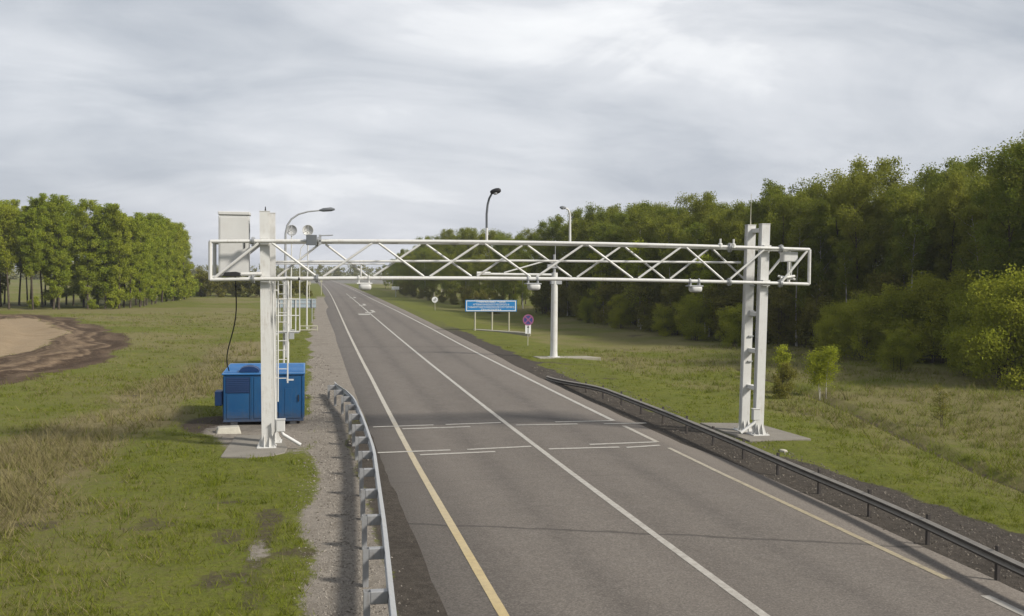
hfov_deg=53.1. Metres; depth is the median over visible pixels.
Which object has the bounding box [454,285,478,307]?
thicket shrub
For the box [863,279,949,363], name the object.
willow bush
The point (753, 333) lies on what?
thicket shrub
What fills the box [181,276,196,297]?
shrub
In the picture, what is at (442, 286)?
birch tree
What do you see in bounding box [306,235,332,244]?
floodlight
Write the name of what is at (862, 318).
willow bush
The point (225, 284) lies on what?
hedge shrub
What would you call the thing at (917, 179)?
birch tree
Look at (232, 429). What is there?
concrete block
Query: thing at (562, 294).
thicket shrub
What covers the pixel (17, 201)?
poplar tree
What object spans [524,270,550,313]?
thicket shrub
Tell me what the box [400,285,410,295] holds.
thicket shrub
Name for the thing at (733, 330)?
willow bush
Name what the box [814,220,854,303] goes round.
birch tree
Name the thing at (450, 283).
birch tree
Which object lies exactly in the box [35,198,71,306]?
poplar tree
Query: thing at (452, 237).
birch tree
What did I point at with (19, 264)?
poplar tree
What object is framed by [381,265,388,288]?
birch tree
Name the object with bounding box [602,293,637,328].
willow bush
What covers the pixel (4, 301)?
poplar tree
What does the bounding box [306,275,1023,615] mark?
road
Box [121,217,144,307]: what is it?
poplar tree
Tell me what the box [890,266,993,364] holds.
willow bush
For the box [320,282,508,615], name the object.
edge line
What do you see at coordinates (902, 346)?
willow bush
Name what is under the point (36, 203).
poplar tree
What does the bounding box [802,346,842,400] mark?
birch sapling
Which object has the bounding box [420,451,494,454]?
sensor line
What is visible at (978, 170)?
birch tree
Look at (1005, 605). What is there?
edge line
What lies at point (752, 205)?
birch tree
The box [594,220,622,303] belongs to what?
birch tree
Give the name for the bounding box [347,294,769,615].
line
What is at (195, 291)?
shrub
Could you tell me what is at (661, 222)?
birch tree
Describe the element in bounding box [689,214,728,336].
birch tree
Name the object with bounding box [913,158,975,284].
birch tree
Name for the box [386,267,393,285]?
birch tree
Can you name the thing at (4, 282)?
poplar tree
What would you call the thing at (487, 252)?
birch tree
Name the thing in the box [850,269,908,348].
thicket shrub
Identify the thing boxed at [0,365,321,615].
grass
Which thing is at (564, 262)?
birch tree
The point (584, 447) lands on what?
sensor line
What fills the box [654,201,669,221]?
birch tree
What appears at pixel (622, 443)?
sensor line
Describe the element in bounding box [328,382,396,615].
guard rail
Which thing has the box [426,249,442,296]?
birch tree
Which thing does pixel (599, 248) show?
slender birch
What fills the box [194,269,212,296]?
hedge shrub
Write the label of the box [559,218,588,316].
birch tree
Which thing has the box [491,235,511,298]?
birch tree
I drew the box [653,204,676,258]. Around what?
birch tree
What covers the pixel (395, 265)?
birch tree
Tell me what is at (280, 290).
hedge shrub
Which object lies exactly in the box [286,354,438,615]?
gravel
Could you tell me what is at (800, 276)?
birch tree
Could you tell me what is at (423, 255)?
birch tree
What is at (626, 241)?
birch tree
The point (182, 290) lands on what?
shrub
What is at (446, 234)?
birch tree
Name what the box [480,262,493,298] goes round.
birch tree
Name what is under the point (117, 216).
poplar tree
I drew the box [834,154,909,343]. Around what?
birch tree
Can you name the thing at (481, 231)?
birch tree
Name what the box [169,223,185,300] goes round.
poplar tree
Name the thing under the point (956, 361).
willow bush
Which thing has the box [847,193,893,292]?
birch tree
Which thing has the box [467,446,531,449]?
sensor line
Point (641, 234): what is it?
birch tree
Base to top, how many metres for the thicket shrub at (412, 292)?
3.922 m
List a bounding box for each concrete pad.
[221,435,287,457]
[473,329,529,336]
[533,356,600,360]
[700,423,810,441]
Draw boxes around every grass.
[0,312,307,396]
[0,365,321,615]
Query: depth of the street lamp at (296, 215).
65.61 m
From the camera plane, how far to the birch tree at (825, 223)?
79.17 m
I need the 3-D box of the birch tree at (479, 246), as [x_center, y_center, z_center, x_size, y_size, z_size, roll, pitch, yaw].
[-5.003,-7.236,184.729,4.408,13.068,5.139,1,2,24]
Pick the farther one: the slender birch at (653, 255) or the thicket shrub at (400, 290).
the thicket shrub at (400, 290)
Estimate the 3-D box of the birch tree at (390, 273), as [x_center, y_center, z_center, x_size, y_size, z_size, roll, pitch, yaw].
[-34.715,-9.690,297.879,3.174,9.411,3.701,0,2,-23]
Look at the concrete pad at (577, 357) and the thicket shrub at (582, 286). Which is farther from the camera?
the thicket shrub at (582, 286)
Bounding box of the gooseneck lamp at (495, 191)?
[485,188,500,239]
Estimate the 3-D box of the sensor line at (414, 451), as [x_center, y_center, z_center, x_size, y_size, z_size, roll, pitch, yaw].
[-3.068,4.500,32.170,2.317,0.006,0.200,0,2,-15]
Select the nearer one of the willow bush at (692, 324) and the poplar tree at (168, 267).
the willow bush at (692, 324)
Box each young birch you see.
[586,247,613,311]
[619,237,653,328]
[685,252,717,335]
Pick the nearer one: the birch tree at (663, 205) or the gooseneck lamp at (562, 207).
the gooseneck lamp at (562, 207)
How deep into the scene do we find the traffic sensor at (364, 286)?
32.53 m
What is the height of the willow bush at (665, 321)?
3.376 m
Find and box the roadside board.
[279,299,315,320]
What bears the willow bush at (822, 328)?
on the ground at (68, 343)
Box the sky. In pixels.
[0,0,1023,272]
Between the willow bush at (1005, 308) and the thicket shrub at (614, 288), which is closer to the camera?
the willow bush at (1005, 308)
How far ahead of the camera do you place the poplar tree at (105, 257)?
137.82 m
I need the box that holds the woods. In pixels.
[3,262,975,282]
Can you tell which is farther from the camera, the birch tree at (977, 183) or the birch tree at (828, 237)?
the birch tree at (828, 237)
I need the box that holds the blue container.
[215,363,304,424]
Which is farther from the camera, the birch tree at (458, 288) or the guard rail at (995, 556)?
the birch tree at (458, 288)
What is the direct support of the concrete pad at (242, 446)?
on the ground at (68, 343)
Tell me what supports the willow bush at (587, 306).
on the ground at (68, 343)
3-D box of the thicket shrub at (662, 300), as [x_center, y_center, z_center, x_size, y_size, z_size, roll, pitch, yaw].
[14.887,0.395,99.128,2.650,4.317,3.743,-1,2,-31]
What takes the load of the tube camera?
attached to the lattice gantry
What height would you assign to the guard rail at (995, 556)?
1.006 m
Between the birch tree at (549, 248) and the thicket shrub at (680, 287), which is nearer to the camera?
the thicket shrub at (680, 287)
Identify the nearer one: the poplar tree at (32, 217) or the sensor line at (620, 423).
the sensor line at (620, 423)
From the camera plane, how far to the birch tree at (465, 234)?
189.61 m
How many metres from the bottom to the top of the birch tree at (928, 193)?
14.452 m
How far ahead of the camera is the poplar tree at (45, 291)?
146.10 m
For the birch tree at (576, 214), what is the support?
on the ground at (68, 343)
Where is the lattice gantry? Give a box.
[208,194,810,448]
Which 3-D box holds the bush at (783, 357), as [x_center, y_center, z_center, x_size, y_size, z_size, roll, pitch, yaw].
[15.152,3.161,57.397,1.318,2.356,1.355,1,2,21]
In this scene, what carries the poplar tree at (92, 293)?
on the ground at (68, 343)
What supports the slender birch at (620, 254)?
on the ground at (68, 343)
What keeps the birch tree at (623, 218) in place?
on the ground at (68, 343)
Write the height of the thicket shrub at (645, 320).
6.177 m
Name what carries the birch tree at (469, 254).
on the ground at (68, 343)
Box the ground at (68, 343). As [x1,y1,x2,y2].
[0,269,1023,615]
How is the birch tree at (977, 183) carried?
on the ground at (68, 343)
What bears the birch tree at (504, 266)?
on the ground at (68, 343)
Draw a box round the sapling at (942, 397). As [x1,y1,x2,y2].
[926,384,956,426]
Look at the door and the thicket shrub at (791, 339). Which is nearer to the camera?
the door
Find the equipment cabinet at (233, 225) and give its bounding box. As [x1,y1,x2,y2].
[212,211,251,277]
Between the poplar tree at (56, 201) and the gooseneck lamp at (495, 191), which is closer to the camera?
the gooseneck lamp at (495, 191)
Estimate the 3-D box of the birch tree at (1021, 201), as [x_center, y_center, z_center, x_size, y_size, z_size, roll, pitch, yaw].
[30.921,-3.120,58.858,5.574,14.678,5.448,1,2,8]
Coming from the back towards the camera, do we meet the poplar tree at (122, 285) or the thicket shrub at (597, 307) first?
the poplar tree at (122, 285)
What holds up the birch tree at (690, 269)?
on the ground at (68, 343)
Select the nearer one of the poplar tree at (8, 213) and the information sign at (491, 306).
the information sign at (491, 306)
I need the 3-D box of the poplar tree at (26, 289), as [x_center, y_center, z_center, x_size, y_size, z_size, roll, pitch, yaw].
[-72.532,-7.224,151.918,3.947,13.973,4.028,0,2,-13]
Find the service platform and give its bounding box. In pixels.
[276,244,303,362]
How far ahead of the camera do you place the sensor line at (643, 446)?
33.45 m
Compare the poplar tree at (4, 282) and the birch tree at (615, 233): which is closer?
the birch tree at (615, 233)
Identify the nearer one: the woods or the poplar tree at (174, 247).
the poplar tree at (174, 247)
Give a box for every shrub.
[27,296,40,309]
[87,299,98,308]
[104,291,120,308]
[157,277,177,301]
[169,278,188,300]
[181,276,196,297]
[188,278,197,297]
[189,285,198,296]
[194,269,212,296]
[195,278,205,295]
[206,281,226,296]
[215,281,234,295]
[226,281,246,295]
[237,271,257,296]
[250,276,259,295]
[276,281,293,296]
[288,276,301,296]
[300,280,313,296]
[397,280,405,294]
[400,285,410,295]
[402,281,420,296]
[416,288,424,298]
[420,285,436,300]
[435,289,450,302]
[446,290,459,304]
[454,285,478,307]
[474,289,494,299]
[487,291,505,313]
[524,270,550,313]
[525,281,550,313]
[537,267,573,314]
[545,285,571,316]
[568,268,598,319]
[577,289,606,321]
[591,272,635,325]
[599,283,617,321]
[612,269,635,324]
[622,273,690,331]
[623,271,649,325]
[628,282,664,328]
[649,282,687,334]
[655,292,669,330]
[666,271,699,332]
[670,292,721,335]
[697,284,756,341]
[699,276,742,320]
[734,280,797,340]
[742,279,793,343]
[754,286,806,345]
[771,361,797,399]
[773,292,825,345]
[783,279,838,348]
[804,295,859,348]
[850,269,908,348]
[880,283,922,350]
[928,275,967,356]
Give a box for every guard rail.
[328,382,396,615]
[546,376,1023,580]
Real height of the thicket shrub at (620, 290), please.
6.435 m
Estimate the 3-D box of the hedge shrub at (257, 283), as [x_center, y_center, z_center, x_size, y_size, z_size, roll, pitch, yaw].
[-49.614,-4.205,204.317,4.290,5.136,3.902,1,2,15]
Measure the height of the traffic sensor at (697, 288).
0.481 m
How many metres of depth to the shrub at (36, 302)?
133.62 m
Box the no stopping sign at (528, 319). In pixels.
[523,314,533,344]
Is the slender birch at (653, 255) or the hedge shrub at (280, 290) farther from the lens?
the hedge shrub at (280, 290)
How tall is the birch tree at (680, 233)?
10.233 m
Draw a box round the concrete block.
[216,425,240,433]
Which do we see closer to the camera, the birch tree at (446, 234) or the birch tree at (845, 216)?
the birch tree at (845, 216)
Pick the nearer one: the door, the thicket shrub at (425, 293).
the door
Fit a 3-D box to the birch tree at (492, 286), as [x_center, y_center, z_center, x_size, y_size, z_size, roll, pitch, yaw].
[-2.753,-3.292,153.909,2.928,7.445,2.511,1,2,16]
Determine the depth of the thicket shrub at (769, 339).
83.38 m
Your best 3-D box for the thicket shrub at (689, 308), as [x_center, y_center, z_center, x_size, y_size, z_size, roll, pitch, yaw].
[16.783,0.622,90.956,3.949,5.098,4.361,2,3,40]
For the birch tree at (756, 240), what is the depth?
85.66 m
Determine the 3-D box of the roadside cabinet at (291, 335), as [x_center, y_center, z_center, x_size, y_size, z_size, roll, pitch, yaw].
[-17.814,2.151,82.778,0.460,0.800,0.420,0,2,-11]
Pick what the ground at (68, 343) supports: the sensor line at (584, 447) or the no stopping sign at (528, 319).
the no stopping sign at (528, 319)
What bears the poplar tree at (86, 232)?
on the ground at (68, 343)
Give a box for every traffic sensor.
[356,265,371,289]
[524,276,540,290]
[685,278,702,292]
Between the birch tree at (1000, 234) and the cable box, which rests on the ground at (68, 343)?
the birch tree at (1000, 234)
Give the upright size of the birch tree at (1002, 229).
10.906 m
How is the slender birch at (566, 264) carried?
on the ground at (68, 343)
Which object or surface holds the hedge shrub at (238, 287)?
on the ground at (68, 343)
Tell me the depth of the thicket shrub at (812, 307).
76.22 m
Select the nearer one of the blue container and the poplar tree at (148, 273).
the blue container
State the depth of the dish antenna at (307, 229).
95.98 m
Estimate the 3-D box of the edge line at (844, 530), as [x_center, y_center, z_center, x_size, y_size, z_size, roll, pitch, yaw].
[6.593,4.794,26.180,0.185,0.020,14.552,0,2,-12]
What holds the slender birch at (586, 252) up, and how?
on the ground at (68, 343)
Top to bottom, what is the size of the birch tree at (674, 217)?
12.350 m
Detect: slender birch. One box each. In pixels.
[540,250,558,294]
[557,246,575,315]
[580,237,593,267]
[593,247,610,274]
[613,247,630,276]
[629,233,650,285]
[644,248,661,278]
[655,223,682,326]
[681,221,711,335]
[735,244,757,280]
[782,216,817,345]
[829,240,863,302]
[889,211,936,341]
[977,226,1017,275]
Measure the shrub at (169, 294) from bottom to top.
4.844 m
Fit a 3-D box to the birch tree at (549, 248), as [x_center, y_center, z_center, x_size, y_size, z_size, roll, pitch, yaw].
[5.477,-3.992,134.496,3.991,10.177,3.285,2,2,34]
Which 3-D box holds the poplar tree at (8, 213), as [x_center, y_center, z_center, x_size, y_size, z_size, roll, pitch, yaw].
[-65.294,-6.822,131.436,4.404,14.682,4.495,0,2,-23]
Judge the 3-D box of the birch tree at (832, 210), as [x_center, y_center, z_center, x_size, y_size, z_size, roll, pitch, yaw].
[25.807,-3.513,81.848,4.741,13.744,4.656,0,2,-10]
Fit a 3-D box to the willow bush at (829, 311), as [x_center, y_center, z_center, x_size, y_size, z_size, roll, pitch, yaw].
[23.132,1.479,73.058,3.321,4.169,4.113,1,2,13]
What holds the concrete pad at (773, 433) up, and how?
on the ground at (68, 343)
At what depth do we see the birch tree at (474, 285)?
173.72 m
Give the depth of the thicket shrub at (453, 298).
172.50 m
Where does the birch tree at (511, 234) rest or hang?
on the ground at (68, 343)
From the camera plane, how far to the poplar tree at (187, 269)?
185.10 m
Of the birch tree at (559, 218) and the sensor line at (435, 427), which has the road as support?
the sensor line at (435, 427)
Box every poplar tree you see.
[0,199,21,306]
[0,199,21,308]
[1,199,15,294]
[3,207,20,303]
[11,206,24,304]
[16,206,38,300]
[16,206,49,309]
[20,193,50,306]
[22,270,27,303]
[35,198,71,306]
[40,193,75,308]
[40,219,66,305]
[41,202,72,308]
[61,221,73,304]
[62,214,84,305]
[67,198,102,308]
[67,204,95,306]
[88,221,109,306]
[91,203,119,308]
[103,203,136,308]
[116,217,136,307]
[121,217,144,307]
[129,231,152,305]
[131,219,152,306]
[132,212,160,305]
[145,213,171,302]
[145,231,157,304]
[147,222,165,304]
[148,219,167,303]
[159,229,173,297]
[160,217,175,301]
[163,224,179,300]
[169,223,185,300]
[170,222,189,299]
[180,229,193,298]
[182,249,191,298]
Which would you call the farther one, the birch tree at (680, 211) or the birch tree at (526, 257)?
the birch tree at (526, 257)
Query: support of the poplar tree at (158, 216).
on the ground at (68, 343)
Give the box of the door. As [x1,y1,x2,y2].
[277,377,300,417]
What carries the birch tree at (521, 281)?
on the ground at (68, 343)
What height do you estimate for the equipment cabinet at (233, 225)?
2.090 m
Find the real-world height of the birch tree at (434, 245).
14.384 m
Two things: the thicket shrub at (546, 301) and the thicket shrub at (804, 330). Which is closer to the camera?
the thicket shrub at (804, 330)
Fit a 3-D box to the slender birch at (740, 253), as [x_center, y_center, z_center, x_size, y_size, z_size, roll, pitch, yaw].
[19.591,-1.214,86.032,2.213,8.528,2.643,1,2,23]
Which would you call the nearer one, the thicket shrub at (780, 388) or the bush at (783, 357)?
the thicket shrub at (780, 388)
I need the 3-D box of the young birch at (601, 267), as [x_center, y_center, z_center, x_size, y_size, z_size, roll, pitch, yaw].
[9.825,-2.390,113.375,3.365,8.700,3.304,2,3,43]
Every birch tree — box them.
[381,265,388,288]
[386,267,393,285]
[388,259,395,286]
[393,259,400,290]
[397,253,406,283]
[400,250,415,283]
[403,255,416,289]
[412,251,418,288]
[414,250,431,297]
[416,250,432,297]
[417,235,429,267]
[417,247,432,285]
[426,235,440,295]
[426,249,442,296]
[438,228,458,296]
[439,252,453,296]
[443,245,461,294]
[443,253,459,297]
[445,233,460,282]
[454,226,478,293]
[455,235,467,293]
[457,250,476,296]
[458,259,472,295]
[462,257,476,293]
[469,228,484,298]
[470,254,485,299]
[473,233,496,284]
[479,228,498,298]
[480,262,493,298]
[485,263,501,299]
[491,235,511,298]
[493,232,514,294]
[498,236,519,299]
[500,237,520,297]
[501,239,521,301]
[510,231,531,308]
[514,235,530,304]
[520,227,542,311]
[532,220,564,312]
[534,252,544,311]
[540,239,561,296]
[542,214,566,240]
[551,226,566,310]
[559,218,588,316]
[559,231,580,315]
[561,207,584,272]
[571,217,598,298]
[573,201,611,283]
[580,222,606,301]
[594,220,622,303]
[599,203,620,215]
[602,224,627,295]
[608,209,627,249]
[610,211,633,258]
[617,226,638,322]
[620,202,656,326]
[629,200,656,232]
[633,226,652,270]
[637,202,655,230]
[644,214,672,283]
[644,217,671,302]
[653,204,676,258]
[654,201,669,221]
[656,228,688,303]
[658,216,698,302]
[667,211,689,230]
[672,206,698,220]
[674,191,721,276]
[676,232,713,334]
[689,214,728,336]
[694,199,731,227]
[703,206,735,287]
[710,202,735,267]
[717,217,757,308]
[722,199,757,290]
[738,199,765,279]
[747,178,798,331]
[752,221,786,307]
[758,192,802,309]
[776,190,817,320]
[779,202,825,344]
[795,173,850,258]
[795,195,847,322]
[801,201,847,294]
[811,179,860,305]
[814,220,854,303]
[824,167,889,336]
[824,173,883,300]
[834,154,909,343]
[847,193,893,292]
[873,183,937,320]
[874,182,933,307]
[884,188,947,325]
[885,182,938,251]
[900,172,926,197]
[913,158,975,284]
[913,170,946,269]
[915,168,976,355]
[915,171,963,273]
[927,177,970,280]
[936,154,986,269]
[949,175,1004,292]
[954,158,1001,188]
[965,141,1023,364]
[983,137,1023,270]
[993,204,1013,326]
[1006,130,1023,303]
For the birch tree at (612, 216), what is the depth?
121.06 m
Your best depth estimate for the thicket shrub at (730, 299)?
85.75 m
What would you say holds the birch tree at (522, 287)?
on the ground at (68, 343)
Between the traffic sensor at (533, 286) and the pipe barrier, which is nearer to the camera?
the traffic sensor at (533, 286)
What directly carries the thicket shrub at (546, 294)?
on the ground at (68, 343)
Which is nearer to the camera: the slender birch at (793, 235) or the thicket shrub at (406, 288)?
the slender birch at (793, 235)
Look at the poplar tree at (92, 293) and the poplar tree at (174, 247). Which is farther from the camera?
the poplar tree at (174, 247)
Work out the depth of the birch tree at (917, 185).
88.25 m
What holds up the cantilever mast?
on the concrete pad at (577, 357)
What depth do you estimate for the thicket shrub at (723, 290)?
88.01 m
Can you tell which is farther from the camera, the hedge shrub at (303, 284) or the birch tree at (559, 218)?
the hedge shrub at (303, 284)
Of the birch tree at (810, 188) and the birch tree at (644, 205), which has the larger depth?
the birch tree at (644, 205)
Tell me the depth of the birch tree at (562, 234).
139.50 m
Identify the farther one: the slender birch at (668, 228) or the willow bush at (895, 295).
the slender birch at (668, 228)
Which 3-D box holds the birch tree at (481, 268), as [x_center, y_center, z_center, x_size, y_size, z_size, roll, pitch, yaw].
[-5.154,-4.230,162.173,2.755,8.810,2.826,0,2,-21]
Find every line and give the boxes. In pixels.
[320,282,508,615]
[339,283,615,420]
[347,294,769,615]
[373,424,432,426]
[378,449,449,452]
[402,426,469,428]
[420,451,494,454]
[446,422,500,424]
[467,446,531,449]
[518,423,576,424]
[548,446,619,448]
[590,441,654,444]
[603,423,637,423]
[623,426,658,441]
[627,445,660,447]
[668,448,950,578]
[981,595,1023,615]
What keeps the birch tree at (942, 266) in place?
on the ground at (68, 343)
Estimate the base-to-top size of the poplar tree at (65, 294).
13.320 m
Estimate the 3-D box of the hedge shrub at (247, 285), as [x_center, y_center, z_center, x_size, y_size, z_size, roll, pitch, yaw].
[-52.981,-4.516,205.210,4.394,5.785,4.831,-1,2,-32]
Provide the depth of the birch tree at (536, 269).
140.36 m
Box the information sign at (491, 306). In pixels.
[465,300,516,330]
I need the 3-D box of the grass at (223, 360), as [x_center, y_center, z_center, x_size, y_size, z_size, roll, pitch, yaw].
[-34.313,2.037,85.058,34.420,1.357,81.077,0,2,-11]
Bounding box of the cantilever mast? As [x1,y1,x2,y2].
[477,240,561,356]
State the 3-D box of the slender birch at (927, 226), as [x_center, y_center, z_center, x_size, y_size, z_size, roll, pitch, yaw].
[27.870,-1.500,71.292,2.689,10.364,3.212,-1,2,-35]
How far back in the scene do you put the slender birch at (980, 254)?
64.18 m
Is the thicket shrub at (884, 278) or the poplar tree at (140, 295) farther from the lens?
the poplar tree at (140, 295)
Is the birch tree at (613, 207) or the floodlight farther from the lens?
the birch tree at (613, 207)
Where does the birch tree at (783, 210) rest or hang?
on the ground at (68, 343)
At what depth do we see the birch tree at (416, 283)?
214.17 m
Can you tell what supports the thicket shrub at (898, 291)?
on the ground at (68, 343)
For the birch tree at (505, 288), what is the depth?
167.92 m
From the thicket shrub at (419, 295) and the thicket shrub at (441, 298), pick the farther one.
the thicket shrub at (419, 295)
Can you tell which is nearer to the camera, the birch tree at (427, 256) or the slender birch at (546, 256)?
the slender birch at (546, 256)
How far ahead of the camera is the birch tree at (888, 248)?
73.68 m
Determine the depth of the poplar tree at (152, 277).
151.49 m
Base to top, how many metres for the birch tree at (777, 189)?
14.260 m
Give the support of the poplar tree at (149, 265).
on the ground at (68, 343)
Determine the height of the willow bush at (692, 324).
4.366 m
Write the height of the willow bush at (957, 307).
5.733 m
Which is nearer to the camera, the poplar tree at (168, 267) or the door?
the door
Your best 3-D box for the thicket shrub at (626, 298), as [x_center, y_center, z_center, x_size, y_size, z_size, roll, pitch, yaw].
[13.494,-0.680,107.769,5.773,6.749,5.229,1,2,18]
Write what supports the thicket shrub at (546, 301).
on the ground at (68, 343)
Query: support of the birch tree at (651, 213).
on the ground at (68, 343)
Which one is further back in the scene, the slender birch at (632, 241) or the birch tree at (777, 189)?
the slender birch at (632, 241)
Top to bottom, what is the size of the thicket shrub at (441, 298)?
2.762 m
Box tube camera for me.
[286,276,299,279]
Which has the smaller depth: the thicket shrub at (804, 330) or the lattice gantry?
the lattice gantry
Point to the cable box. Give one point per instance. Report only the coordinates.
(231, 274)
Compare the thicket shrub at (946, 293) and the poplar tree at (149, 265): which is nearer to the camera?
the thicket shrub at (946, 293)
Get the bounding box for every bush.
[576,295,600,322]
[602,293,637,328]
[651,302,680,336]
[674,292,717,340]
[713,302,754,347]
[770,344,791,373]
[807,314,851,358]
[813,300,857,354]
[829,290,895,362]
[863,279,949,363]
[873,328,925,370]
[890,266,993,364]
[933,281,995,371]
[939,325,988,377]
[949,263,1023,390]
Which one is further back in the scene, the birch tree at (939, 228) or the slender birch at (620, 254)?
the slender birch at (620, 254)
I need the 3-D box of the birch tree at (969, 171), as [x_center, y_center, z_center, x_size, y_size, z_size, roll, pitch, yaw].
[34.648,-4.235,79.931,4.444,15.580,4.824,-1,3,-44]
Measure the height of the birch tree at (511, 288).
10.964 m
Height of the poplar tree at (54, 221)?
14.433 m
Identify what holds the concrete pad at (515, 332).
on the ground at (68, 343)
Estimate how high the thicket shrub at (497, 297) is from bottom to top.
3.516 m
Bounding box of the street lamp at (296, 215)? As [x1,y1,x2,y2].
[284,207,334,357]
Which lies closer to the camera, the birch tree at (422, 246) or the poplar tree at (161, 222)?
the poplar tree at (161, 222)
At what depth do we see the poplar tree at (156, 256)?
154.85 m
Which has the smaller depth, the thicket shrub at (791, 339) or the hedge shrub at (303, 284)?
the thicket shrub at (791, 339)
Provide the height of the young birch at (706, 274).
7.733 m
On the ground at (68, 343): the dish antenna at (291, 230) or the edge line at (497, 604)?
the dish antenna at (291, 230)
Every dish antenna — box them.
[287,225,296,328]
[302,225,312,328]
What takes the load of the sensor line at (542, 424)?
on the road
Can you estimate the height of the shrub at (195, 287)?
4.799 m
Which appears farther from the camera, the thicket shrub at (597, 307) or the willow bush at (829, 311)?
the thicket shrub at (597, 307)
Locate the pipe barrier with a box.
[300,326,317,330]
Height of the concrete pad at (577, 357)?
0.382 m
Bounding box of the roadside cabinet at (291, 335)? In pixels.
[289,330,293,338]
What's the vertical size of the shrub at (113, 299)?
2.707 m
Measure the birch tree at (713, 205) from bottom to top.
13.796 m
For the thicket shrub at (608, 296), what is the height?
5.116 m
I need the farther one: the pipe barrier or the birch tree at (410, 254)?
the birch tree at (410, 254)
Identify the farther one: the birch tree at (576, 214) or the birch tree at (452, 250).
the birch tree at (452, 250)
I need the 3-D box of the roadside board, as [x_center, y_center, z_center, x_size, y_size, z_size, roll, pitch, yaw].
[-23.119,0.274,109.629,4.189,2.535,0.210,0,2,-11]
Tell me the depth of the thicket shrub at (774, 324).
81.27 m
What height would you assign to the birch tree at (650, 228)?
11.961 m
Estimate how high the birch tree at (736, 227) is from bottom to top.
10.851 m
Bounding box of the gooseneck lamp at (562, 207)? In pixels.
[560,206,570,240]
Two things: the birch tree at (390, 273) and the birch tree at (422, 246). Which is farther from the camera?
the birch tree at (390, 273)
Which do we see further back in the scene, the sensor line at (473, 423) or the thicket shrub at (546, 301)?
the thicket shrub at (546, 301)
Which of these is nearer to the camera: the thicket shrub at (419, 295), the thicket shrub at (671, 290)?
the thicket shrub at (671, 290)
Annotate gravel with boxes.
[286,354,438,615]
[529,365,1023,591]
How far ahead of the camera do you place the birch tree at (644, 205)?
112.42 m
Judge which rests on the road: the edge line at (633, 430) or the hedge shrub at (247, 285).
the edge line at (633, 430)
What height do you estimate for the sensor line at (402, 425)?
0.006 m
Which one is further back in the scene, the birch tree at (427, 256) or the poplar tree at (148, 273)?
the birch tree at (427, 256)
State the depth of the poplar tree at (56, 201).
134.50 m
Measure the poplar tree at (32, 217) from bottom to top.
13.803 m
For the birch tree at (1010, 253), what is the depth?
59.16 m
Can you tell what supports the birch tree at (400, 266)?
on the ground at (68, 343)
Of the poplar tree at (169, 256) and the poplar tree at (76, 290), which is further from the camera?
the poplar tree at (169, 256)
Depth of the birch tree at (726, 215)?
96.20 m
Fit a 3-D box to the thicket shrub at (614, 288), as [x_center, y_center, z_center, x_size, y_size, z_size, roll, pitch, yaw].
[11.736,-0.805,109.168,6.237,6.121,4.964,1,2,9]
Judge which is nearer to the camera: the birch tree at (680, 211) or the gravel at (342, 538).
the gravel at (342, 538)
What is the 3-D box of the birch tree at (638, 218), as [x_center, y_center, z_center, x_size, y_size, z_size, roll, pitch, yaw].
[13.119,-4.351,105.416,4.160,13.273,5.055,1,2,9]
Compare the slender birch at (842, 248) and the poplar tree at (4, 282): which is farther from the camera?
the poplar tree at (4, 282)
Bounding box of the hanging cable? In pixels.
[226,281,236,370]
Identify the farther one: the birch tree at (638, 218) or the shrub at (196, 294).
the shrub at (196, 294)
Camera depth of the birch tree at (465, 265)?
167.12 m
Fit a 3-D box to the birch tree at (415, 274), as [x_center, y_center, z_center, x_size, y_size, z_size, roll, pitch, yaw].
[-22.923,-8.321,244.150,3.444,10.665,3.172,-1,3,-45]
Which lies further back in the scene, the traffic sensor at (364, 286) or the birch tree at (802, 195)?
the birch tree at (802, 195)
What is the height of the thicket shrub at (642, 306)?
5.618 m
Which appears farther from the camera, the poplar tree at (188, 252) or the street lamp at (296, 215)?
the poplar tree at (188, 252)
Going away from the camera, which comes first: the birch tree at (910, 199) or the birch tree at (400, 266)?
the birch tree at (910, 199)
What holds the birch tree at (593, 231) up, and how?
on the ground at (68, 343)
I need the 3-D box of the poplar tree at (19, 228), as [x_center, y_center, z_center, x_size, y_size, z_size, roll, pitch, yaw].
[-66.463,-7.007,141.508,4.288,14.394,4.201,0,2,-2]
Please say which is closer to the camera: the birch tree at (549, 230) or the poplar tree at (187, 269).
the birch tree at (549, 230)
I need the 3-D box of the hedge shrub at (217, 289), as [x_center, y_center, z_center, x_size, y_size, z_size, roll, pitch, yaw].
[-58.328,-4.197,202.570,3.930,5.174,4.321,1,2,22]
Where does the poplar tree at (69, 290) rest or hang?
on the ground at (68, 343)
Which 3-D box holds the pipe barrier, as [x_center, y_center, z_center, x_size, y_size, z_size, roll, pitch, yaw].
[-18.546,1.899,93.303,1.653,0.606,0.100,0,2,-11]
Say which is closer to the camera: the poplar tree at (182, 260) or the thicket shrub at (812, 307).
the thicket shrub at (812, 307)
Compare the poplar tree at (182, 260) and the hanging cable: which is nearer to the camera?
the hanging cable
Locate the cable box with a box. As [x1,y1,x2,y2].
[222,272,261,276]
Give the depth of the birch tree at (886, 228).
75.97 m
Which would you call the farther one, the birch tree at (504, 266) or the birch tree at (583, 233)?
the birch tree at (504, 266)
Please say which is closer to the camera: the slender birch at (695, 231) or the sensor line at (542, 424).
the sensor line at (542, 424)
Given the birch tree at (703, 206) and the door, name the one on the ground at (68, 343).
the birch tree at (703, 206)
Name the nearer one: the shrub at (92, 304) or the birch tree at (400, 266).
the shrub at (92, 304)
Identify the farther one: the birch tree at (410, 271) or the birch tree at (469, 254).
the birch tree at (410, 271)
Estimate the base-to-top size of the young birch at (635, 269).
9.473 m

